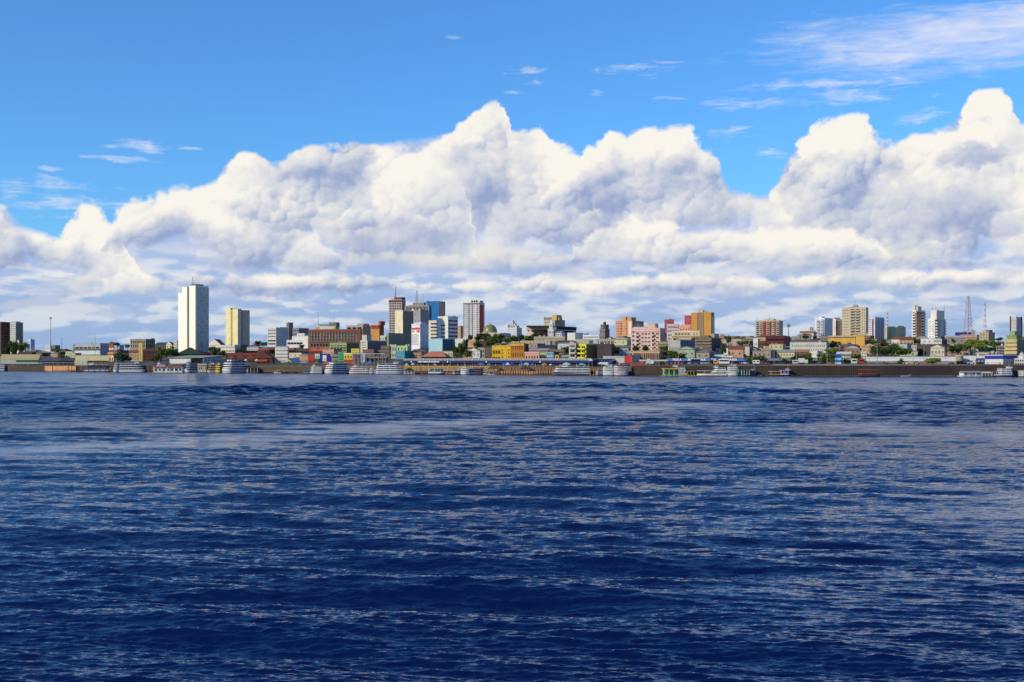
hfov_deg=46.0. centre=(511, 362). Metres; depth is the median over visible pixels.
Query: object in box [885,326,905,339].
apartment block
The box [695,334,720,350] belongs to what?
tenement
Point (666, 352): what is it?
tree
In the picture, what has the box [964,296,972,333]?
lattice mast
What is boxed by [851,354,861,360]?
tree
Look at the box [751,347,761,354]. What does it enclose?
house
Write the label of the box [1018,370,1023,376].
riverboat
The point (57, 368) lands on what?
quay wall
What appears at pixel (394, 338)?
olive block
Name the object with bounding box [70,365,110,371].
floating dock
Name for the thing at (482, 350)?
ruined house
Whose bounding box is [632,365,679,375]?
quay wall
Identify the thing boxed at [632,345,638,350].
tree
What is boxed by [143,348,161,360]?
customs warehouse
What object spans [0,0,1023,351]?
sky
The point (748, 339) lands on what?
house
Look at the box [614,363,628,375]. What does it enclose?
riverboat
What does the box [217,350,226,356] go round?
tree
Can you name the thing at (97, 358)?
warehouse
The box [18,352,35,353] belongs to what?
house
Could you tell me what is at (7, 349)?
tree
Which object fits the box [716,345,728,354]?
house
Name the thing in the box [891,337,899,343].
house
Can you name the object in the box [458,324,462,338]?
building
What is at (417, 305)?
concrete tower
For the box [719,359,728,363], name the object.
bus
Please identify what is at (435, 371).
riverboat
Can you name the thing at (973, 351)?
house
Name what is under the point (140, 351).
pillar tower
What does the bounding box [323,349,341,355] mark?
house
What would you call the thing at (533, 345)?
house
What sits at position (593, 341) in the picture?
house
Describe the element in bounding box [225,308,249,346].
apartment tower
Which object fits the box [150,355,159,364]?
tree
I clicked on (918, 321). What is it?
apartment tower
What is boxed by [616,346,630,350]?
house
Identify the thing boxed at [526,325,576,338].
curved building
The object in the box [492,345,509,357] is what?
yellow palace
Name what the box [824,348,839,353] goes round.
tree
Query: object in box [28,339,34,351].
building
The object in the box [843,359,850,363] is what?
tree
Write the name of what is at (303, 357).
shop
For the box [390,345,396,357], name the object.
house
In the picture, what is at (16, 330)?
apartment tower
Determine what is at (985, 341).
tree
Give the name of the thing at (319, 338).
frame building
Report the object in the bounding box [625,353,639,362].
red building
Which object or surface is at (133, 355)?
customs building
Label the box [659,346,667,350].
tree
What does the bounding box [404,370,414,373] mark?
floating platform
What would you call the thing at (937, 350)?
house
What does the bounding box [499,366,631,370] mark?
quay wall
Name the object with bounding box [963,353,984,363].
shop
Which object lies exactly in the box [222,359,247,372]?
riverboat
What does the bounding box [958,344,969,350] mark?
tree
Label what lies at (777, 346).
house
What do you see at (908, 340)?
house
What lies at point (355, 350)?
house
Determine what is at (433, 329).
office building
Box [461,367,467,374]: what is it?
riverboat
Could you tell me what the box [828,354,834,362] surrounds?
tree
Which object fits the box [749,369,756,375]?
riverboat
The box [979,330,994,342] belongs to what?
apartment block
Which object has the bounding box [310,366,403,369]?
quay wall
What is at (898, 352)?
tree
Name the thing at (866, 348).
house
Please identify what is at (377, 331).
orange building
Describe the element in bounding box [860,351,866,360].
house
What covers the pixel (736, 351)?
house
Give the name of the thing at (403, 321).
office tower
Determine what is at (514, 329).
ornate building
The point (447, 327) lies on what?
office building
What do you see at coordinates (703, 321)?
ochre tower
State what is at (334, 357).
shop
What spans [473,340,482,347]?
tree
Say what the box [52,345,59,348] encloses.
building
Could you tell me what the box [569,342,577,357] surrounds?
house
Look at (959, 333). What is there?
violet block
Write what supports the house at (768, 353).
on the ground
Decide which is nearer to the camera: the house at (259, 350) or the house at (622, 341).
the house at (622, 341)
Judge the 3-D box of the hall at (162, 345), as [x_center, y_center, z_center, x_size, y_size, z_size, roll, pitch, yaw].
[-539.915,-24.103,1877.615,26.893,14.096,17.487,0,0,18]
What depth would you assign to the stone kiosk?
699.46 m
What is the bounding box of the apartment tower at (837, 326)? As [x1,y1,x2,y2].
[833,317,841,335]
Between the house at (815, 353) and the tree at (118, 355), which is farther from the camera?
the tree at (118, 355)
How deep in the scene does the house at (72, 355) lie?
1287.10 m
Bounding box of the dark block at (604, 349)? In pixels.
[597,342,614,357]
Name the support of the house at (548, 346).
on the ground
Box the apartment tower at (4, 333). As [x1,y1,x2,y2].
[0,322,9,353]
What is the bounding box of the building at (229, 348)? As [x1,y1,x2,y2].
[221,344,240,352]
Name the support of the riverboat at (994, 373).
on the water
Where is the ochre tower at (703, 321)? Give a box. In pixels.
[691,310,714,337]
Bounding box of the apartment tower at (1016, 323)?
[1010,315,1021,335]
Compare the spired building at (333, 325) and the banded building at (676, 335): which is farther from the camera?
the spired building at (333, 325)
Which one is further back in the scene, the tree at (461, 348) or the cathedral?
the cathedral
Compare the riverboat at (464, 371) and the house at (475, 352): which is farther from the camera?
the house at (475, 352)
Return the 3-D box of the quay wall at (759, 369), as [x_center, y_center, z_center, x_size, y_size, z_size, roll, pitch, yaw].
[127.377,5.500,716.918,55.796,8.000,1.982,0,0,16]
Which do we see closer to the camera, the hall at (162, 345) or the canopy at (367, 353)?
the canopy at (367, 353)
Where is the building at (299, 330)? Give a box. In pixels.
[292,328,308,335]
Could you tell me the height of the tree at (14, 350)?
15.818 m
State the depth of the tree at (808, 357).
723.98 m
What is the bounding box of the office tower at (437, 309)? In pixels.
[426,301,444,319]
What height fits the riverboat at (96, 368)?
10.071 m
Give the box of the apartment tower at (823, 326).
[815,317,832,337]
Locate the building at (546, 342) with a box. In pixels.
[520,339,551,344]
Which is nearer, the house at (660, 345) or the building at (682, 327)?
the house at (660, 345)
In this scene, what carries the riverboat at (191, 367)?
on the water
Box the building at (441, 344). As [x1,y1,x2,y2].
[428,337,454,351]
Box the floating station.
[659,368,695,375]
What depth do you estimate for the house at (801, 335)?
1128.36 m
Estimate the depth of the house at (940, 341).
1007.90 m
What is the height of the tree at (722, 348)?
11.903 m
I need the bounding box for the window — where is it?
[191,358,202,362]
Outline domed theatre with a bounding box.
[478,323,510,339]
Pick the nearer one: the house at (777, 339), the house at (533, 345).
the house at (777, 339)
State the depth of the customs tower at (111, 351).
1116.93 m
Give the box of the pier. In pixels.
[0,363,58,364]
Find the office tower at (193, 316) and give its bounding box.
[178,277,208,352]
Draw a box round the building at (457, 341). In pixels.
[455,339,465,346]
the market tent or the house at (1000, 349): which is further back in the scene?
the house at (1000, 349)
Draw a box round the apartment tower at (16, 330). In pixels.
[10,321,22,352]
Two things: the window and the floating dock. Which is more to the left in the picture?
the floating dock
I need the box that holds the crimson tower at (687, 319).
[684,315,690,330]
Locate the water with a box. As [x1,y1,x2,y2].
[0,371,1023,681]
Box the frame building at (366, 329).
[346,324,370,334]
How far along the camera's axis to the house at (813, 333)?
1164.17 m
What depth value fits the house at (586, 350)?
863.33 m
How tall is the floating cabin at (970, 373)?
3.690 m
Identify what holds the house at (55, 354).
on the ground
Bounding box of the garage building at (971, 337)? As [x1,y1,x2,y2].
[960,334,978,342]
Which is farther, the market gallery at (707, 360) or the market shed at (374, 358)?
the market shed at (374, 358)
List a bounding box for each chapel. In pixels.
[166,342,173,349]
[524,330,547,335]
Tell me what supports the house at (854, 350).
on the ground
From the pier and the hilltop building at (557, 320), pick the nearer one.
the pier
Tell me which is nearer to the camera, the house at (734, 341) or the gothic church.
the house at (734, 341)
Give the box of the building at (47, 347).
[45,345,51,351]
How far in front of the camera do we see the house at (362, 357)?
911.38 m
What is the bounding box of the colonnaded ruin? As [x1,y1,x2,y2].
[629,348,663,359]
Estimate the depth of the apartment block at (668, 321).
1627.38 m
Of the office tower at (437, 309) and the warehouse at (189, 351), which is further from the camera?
the office tower at (437, 309)
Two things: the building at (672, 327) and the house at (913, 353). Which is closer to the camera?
the house at (913, 353)
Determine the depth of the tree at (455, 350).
886.53 m
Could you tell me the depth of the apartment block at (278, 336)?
1436.82 m
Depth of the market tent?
778.92 m
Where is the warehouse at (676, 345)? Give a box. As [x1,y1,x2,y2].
[668,339,694,350]
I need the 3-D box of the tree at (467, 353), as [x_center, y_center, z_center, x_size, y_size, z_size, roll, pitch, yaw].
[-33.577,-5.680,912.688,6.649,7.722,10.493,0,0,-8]
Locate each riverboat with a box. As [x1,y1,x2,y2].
[0,364,6,370]
[83,363,110,370]
[113,360,121,371]
[119,362,145,371]
[185,359,197,372]
[207,361,216,372]
[216,362,223,372]
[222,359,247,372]
[310,365,322,373]
[325,362,348,373]
[349,365,368,373]
[362,368,369,373]
[369,368,376,373]
[376,359,403,373]
[428,368,444,374]
[445,369,452,374]
[452,369,461,374]
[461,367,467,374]
[468,367,476,374]
[474,367,483,374]
[552,365,590,374]
[595,370,604,375]
[603,365,614,375]
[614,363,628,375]
[674,365,687,374]
[697,371,727,375]
[713,366,725,372]
[727,364,738,375]
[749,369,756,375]
[769,371,779,375]
[779,369,790,375]
[857,369,879,376]
[988,371,998,376]
[997,366,1013,376]
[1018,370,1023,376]
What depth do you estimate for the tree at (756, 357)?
730.27 m
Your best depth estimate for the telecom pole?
1959.71 m
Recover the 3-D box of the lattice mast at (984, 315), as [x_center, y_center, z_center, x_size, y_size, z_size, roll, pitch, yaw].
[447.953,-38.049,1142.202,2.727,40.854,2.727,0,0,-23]
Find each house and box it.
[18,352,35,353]
[36,351,50,355]
[51,352,58,356]
[65,353,80,357]
[197,364,208,372]
[243,351,257,352]
[246,346,262,350]
[246,367,259,372]
[257,348,272,353]
[275,347,288,362]
[289,352,309,357]
[309,348,322,353]
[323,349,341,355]
[330,341,358,352]
[338,352,343,362]
[351,349,359,352]
[355,354,360,362]
[361,354,364,361]
[362,349,377,356]
[381,346,389,358]
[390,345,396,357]
[396,349,417,358]
[397,344,411,350]
[412,349,425,354]
[412,352,424,357]
[443,351,454,356]
[468,340,475,346]
[468,348,480,357]
[476,340,485,347]
[478,348,484,357]
[485,348,491,357]
[510,341,525,357]
[524,352,539,357]
[526,343,544,347]
[529,348,550,351]
[538,345,556,348]
[549,349,565,357]
[554,340,577,347]
[557,343,578,348]
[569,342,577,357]
[575,339,588,343]
[576,344,596,357]
[589,339,598,343]
[599,338,614,343]
[613,337,630,344]
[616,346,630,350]
[619,348,628,355]
[657,342,667,350]
[678,346,698,357]
[696,349,713,357]
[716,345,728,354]
[722,338,741,345]
[728,346,744,357]
[737,344,750,355]
[741,337,759,343]
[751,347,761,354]
[752,350,776,357]
[753,338,757,347]
[754,335,766,340]
[758,341,765,347]
[765,335,790,345]
[769,344,785,349]
[776,350,795,357]
[790,341,817,342]
[794,349,808,355]
[798,334,810,339]
[799,331,816,338]
[811,347,822,357]
[820,336,827,340]
[836,352,851,359]
[839,343,857,350]
[843,345,859,351]
[845,346,859,353]
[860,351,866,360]
[861,344,881,353]
[889,343,911,347]
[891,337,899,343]
[897,351,917,355]
[899,337,913,344]
[918,338,940,343]
[931,345,945,355]
[934,337,946,344]
[944,336,964,344]
[956,350,970,355]
[970,349,975,354]
[975,352,996,355]
[978,345,994,351]
[996,344,1003,352]
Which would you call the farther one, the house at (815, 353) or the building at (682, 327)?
the building at (682, 327)
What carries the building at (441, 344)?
on the ground
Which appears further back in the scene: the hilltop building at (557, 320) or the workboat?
the hilltop building at (557, 320)
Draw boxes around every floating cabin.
[957,371,981,376]
[982,372,992,376]
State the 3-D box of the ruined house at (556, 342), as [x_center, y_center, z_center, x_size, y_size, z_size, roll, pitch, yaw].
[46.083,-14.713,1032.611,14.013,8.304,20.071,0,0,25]
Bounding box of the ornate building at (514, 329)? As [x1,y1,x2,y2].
[508,320,521,336]
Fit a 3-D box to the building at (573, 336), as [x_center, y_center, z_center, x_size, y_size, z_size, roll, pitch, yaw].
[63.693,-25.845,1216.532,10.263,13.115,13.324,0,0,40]
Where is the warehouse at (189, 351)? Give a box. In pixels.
[179,347,211,355]
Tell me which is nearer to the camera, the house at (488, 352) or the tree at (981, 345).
the tree at (981, 345)
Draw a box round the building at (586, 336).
[583,334,598,338]
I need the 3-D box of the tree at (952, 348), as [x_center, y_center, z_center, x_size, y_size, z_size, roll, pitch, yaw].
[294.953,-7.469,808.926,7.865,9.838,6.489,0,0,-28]
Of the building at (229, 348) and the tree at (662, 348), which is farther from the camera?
the building at (229, 348)
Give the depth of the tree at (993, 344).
867.52 m
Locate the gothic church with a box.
[548,319,564,335]
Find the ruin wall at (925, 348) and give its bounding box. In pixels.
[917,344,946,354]
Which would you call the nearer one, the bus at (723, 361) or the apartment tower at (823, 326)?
the bus at (723, 361)
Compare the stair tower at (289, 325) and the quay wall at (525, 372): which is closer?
the quay wall at (525, 372)
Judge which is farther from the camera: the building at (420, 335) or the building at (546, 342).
the building at (546, 342)
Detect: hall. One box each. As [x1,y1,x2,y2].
[155,342,173,348]
[225,353,258,358]
[226,354,235,361]
[238,354,245,360]
[247,354,254,361]
[254,351,274,362]
[603,356,624,362]
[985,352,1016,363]
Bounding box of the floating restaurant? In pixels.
[152,366,185,372]
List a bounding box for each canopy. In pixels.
[351,353,384,365]
[639,360,667,364]
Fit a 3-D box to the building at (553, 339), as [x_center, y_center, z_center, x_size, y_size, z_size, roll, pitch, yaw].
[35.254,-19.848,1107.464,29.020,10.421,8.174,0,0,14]
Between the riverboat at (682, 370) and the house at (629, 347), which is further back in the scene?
the house at (629, 347)
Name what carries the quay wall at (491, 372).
in the water
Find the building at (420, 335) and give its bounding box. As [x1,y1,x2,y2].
[411,320,428,352]
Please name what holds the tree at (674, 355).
on the ground
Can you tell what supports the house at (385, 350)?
on the ground
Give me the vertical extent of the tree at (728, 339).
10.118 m
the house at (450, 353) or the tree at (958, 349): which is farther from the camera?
the house at (450, 353)
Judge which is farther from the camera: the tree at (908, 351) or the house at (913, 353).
the house at (913, 353)
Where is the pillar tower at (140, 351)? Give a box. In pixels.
[139,343,142,360]
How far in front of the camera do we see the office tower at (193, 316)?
1143.61 m
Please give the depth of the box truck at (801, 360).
708.76 m
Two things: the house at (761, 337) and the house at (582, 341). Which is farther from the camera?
the house at (582, 341)
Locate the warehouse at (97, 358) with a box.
[75,355,109,362]
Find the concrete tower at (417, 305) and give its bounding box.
[405,290,429,319]
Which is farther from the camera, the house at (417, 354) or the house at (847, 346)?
the house at (417, 354)
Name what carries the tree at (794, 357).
on the ground
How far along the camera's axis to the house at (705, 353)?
804.63 m
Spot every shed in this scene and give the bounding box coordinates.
[0,354,41,362]
[41,356,57,364]
[58,356,76,364]
[167,355,224,363]
[365,357,387,361]
[598,359,614,364]
[714,355,732,357]
[867,354,955,363]
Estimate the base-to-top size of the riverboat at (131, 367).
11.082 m
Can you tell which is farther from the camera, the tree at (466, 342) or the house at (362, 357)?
the tree at (466, 342)
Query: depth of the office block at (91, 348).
1369.18 m
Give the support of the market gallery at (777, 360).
on the ground
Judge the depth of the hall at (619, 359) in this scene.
799.06 m
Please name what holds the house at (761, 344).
on the ground
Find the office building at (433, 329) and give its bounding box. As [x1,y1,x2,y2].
[429,320,437,338]
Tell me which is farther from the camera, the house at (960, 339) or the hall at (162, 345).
the hall at (162, 345)
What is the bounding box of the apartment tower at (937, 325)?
[928,305,946,338]
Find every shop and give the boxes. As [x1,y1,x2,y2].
[299,354,307,362]
[308,354,314,362]
[315,354,319,362]
[320,354,330,362]
[332,354,337,361]
[343,353,352,362]
[540,352,546,357]
[547,352,553,357]
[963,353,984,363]
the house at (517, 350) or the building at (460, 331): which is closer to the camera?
the house at (517, 350)
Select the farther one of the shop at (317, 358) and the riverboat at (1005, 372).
the shop at (317, 358)
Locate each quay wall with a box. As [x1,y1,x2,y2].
[5,366,44,370]
[45,365,76,371]
[77,365,156,371]
[259,369,402,373]
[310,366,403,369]
[404,366,498,370]
[415,370,499,374]
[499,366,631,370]
[499,371,553,374]
[555,371,631,375]
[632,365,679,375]
[680,365,773,375]
[773,364,885,375]
[886,364,975,374]
[976,364,1023,374]
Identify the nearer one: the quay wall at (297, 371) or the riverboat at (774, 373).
the riverboat at (774, 373)
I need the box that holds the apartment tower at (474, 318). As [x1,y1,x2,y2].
[463,300,484,339]
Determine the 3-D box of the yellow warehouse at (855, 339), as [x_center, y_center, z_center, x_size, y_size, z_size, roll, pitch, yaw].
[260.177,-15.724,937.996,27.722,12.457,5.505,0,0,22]
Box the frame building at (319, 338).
[308,329,361,348]
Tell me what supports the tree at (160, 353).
on the ground
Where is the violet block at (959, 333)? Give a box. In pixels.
[955,331,971,335]
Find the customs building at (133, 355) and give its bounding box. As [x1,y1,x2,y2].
[122,350,138,360]
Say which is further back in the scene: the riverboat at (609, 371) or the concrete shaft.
the concrete shaft
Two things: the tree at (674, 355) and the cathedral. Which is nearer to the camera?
the tree at (674, 355)
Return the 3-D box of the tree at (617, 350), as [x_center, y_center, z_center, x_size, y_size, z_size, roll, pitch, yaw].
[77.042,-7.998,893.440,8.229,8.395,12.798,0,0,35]
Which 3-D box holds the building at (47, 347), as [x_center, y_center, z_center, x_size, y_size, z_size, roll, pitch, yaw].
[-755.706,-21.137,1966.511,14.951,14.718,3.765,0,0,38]
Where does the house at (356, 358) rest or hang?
on the ground
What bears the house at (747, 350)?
on the ground
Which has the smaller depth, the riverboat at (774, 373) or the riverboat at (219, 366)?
the riverboat at (774, 373)
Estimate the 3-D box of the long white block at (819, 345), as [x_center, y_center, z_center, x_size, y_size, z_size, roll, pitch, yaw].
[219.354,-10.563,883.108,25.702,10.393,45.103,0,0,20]
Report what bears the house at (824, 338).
on the ground
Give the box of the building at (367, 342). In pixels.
[360,335,386,352]
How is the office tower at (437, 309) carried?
on the ground
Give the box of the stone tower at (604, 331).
[599,322,609,338]
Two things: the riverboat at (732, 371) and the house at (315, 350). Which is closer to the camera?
the riverboat at (732, 371)
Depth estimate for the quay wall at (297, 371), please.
887.68 m
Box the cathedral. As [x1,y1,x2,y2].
[209,339,224,347]
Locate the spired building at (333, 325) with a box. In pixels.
[316,314,339,328]
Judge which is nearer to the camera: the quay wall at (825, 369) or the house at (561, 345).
the quay wall at (825, 369)
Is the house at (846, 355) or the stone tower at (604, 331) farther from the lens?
the stone tower at (604, 331)
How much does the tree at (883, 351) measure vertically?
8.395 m
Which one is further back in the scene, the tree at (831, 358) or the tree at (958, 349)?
the tree at (958, 349)
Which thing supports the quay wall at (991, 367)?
on the ground
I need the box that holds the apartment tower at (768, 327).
[755,318,782,336]
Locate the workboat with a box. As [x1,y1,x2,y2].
[739,369,750,375]
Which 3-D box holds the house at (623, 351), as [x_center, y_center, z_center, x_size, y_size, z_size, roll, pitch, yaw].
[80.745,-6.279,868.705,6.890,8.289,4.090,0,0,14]
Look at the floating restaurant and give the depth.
909.50 m
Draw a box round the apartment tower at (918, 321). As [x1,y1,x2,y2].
[912,306,925,336]
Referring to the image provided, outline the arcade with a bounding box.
[1014,356,1023,363]
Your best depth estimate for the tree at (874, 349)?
805.54 m
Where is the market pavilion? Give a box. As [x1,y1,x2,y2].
[421,351,450,357]
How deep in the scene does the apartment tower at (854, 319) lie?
1602.80 m
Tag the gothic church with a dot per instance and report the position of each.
(552, 331)
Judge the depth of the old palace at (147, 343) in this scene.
1893.25 m
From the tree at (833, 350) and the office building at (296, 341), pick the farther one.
the office building at (296, 341)
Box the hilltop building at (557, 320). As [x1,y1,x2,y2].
[544,315,564,326]
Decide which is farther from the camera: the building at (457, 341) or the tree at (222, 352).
the building at (457, 341)
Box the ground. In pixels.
[0,337,1018,376]
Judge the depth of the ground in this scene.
911.06 m
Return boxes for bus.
[691,359,700,363]
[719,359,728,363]
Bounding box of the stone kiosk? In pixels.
[955,355,963,363]
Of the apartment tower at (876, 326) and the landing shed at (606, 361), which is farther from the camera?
the apartment tower at (876, 326)
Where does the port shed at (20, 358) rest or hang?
on the ground
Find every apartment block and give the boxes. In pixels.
[267,327,288,346]
[616,317,643,337]
[631,323,664,350]
[664,319,673,332]
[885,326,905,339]
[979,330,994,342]
[1004,331,1023,354]
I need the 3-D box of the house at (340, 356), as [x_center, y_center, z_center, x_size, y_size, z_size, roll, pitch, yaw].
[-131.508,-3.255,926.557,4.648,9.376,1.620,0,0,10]
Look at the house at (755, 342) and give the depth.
921.59 m
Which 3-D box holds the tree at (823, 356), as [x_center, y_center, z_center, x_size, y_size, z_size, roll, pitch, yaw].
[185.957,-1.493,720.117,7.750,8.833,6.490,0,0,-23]
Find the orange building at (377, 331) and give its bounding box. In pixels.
[371,321,384,339]
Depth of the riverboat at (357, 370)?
838.03 m
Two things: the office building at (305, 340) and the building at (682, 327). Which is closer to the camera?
the office building at (305, 340)
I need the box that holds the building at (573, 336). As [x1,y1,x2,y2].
[567,332,582,340]
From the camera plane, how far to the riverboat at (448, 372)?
792.78 m
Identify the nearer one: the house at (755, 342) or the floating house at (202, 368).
the house at (755, 342)
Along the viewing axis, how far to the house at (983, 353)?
822.49 m
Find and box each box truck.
[647,359,653,363]
[798,358,807,363]
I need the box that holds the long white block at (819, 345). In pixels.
[790,341,829,352]
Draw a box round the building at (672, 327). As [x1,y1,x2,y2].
[667,324,678,340]
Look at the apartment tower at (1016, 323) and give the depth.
1582.70 m
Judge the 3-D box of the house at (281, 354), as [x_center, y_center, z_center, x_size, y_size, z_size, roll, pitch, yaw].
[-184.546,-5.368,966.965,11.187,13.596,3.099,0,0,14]
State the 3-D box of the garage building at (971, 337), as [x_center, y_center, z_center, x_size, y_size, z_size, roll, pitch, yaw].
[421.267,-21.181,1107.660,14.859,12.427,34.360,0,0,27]
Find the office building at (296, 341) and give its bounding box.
[287,333,307,347]
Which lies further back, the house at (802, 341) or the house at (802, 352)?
the house at (802, 341)
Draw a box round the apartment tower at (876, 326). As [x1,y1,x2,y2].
[868,317,884,340]
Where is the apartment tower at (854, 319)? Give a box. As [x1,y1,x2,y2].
[842,305,867,335]
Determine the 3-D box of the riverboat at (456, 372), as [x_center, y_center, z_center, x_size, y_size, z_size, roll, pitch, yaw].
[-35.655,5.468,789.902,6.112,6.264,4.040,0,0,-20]
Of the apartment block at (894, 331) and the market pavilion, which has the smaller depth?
the market pavilion
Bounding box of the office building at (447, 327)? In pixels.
[438,316,457,338]
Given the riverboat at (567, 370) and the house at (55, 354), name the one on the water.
the riverboat at (567, 370)
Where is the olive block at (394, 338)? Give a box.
[387,333,411,345]
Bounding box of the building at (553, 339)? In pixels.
[534,335,565,344]
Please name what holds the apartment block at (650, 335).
on the ground
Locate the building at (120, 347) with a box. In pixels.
[116,345,123,349]
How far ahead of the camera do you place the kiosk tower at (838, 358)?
711.69 m
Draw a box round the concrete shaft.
[413,309,428,323]
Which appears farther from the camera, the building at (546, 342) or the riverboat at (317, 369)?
the building at (546, 342)
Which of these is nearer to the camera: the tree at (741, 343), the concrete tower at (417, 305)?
the tree at (741, 343)
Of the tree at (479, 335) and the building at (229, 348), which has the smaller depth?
the tree at (479, 335)
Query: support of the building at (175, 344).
on the ground
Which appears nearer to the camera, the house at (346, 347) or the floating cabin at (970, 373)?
the floating cabin at (970, 373)
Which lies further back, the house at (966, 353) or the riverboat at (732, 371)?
the house at (966, 353)
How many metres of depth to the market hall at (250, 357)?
983.14 m
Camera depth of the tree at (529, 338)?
1120.87 m
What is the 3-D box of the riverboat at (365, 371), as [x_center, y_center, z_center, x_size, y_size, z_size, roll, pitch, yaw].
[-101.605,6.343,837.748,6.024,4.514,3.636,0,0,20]
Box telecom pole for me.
[50,317,51,351]
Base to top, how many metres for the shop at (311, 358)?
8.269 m
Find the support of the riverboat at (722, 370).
on the water
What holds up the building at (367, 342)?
on the ground
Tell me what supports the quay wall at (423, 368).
on the ground
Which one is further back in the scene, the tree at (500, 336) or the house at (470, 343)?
the tree at (500, 336)
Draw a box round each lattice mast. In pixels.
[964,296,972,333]
[983,301,986,330]
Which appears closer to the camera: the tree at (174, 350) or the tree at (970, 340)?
the tree at (970, 340)
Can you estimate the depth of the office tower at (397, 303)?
1728.90 m
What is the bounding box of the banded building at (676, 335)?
[672,330,700,339]
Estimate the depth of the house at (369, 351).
1001.90 m
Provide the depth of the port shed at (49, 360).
1099.79 m
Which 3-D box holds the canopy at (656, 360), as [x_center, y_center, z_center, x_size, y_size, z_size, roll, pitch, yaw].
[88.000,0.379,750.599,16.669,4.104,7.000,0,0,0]
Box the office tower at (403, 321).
[395,309,413,344]
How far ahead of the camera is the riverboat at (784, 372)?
702.09 m
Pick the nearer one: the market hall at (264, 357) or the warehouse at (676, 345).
the warehouse at (676, 345)
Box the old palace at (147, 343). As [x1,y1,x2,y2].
[130,338,154,349]
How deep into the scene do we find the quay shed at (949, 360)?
731.35 m
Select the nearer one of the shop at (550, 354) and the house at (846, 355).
the house at (846, 355)
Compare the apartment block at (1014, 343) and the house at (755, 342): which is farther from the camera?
the house at (755, 342)
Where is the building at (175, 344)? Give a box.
[173,340,177,348]
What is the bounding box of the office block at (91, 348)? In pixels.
[73,342,109,354]
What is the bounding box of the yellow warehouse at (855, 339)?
[828,334,864,347]
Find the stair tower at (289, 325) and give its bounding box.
[286,322,292,339]
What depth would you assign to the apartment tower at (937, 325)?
1129.47 m
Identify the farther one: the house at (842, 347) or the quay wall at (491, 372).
the house at (842, 347)
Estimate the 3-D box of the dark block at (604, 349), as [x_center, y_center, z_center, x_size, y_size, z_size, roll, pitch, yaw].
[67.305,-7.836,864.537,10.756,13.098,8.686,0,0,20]
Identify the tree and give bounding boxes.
[2,346,11,353]
[8,340,18,347]
[10,346,17,353]
[18,344,25,351]
[113,351,131,361]
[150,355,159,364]
[157,346,165,361]
[161,347,171,360]
[169,346,178,356]
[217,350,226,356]
[452,344,459,356]
[458,342,465,357]
[462,339,468,349]
[464,350,471,356]
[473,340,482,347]
[476,333,483,339]
[482,332,490,340]
[485,340,494,346]
[487,333,498,343]
[497,333,504,342]
[501,337,511,342]
[518,334,523,340]
[523,336,533,340]
[615,346,619,355]
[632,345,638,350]
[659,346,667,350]
[663,350,677,355]
[667,353,686,357]
[720,342,725,356]
[725,336,731,343]
[737,341,748,345]
[746,355,765,364]
[790,355,802,363]
[800,353,812,361]
[816,353,828,363]
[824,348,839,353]
[828,341,840,346]
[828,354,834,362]
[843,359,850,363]
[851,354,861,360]
[869,343,879,353]
[871,338,888,345]
[878,347,892,355]
[890,344,897,354]
[894,348,905,355]
[896,358,904,363]
[901,348,913,354]
[914,337,919,343]
[924,358,941,363]
[946,344,957,353]
[954,343,962,352]
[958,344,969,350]
[965,339,977,342]
[972,342,986,350]
[975,339,993,344]
[985,347,995,351]
[988,342,1001,350]
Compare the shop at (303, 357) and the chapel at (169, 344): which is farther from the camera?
the chapel at (169, 344)
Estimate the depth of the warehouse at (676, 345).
869.06 m
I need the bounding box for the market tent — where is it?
[488,366,500,370]
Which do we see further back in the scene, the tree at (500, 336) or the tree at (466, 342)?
the tree at (500, 336)
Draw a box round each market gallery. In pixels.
[402,358,598,366]
[666,358,747,363]
[764,358,825,362]
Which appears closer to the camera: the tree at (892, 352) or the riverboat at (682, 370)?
the riverboat at (682, 370)
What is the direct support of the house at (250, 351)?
on the ground
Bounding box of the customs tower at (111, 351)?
[107,341,114,361]
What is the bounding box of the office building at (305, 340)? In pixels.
[303,336,307,347]
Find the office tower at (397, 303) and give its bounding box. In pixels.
[389,290,405,332]
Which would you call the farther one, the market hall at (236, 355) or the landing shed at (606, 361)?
the market hall at (236, 355)
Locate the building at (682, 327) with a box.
[679,324,690,330]
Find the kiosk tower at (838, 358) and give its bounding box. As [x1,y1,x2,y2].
[835,354,841,363]
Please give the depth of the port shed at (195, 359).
1013.09 m
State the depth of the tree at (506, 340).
1085.78 m
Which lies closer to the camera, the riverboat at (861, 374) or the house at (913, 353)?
the riverboat at (861, 374)

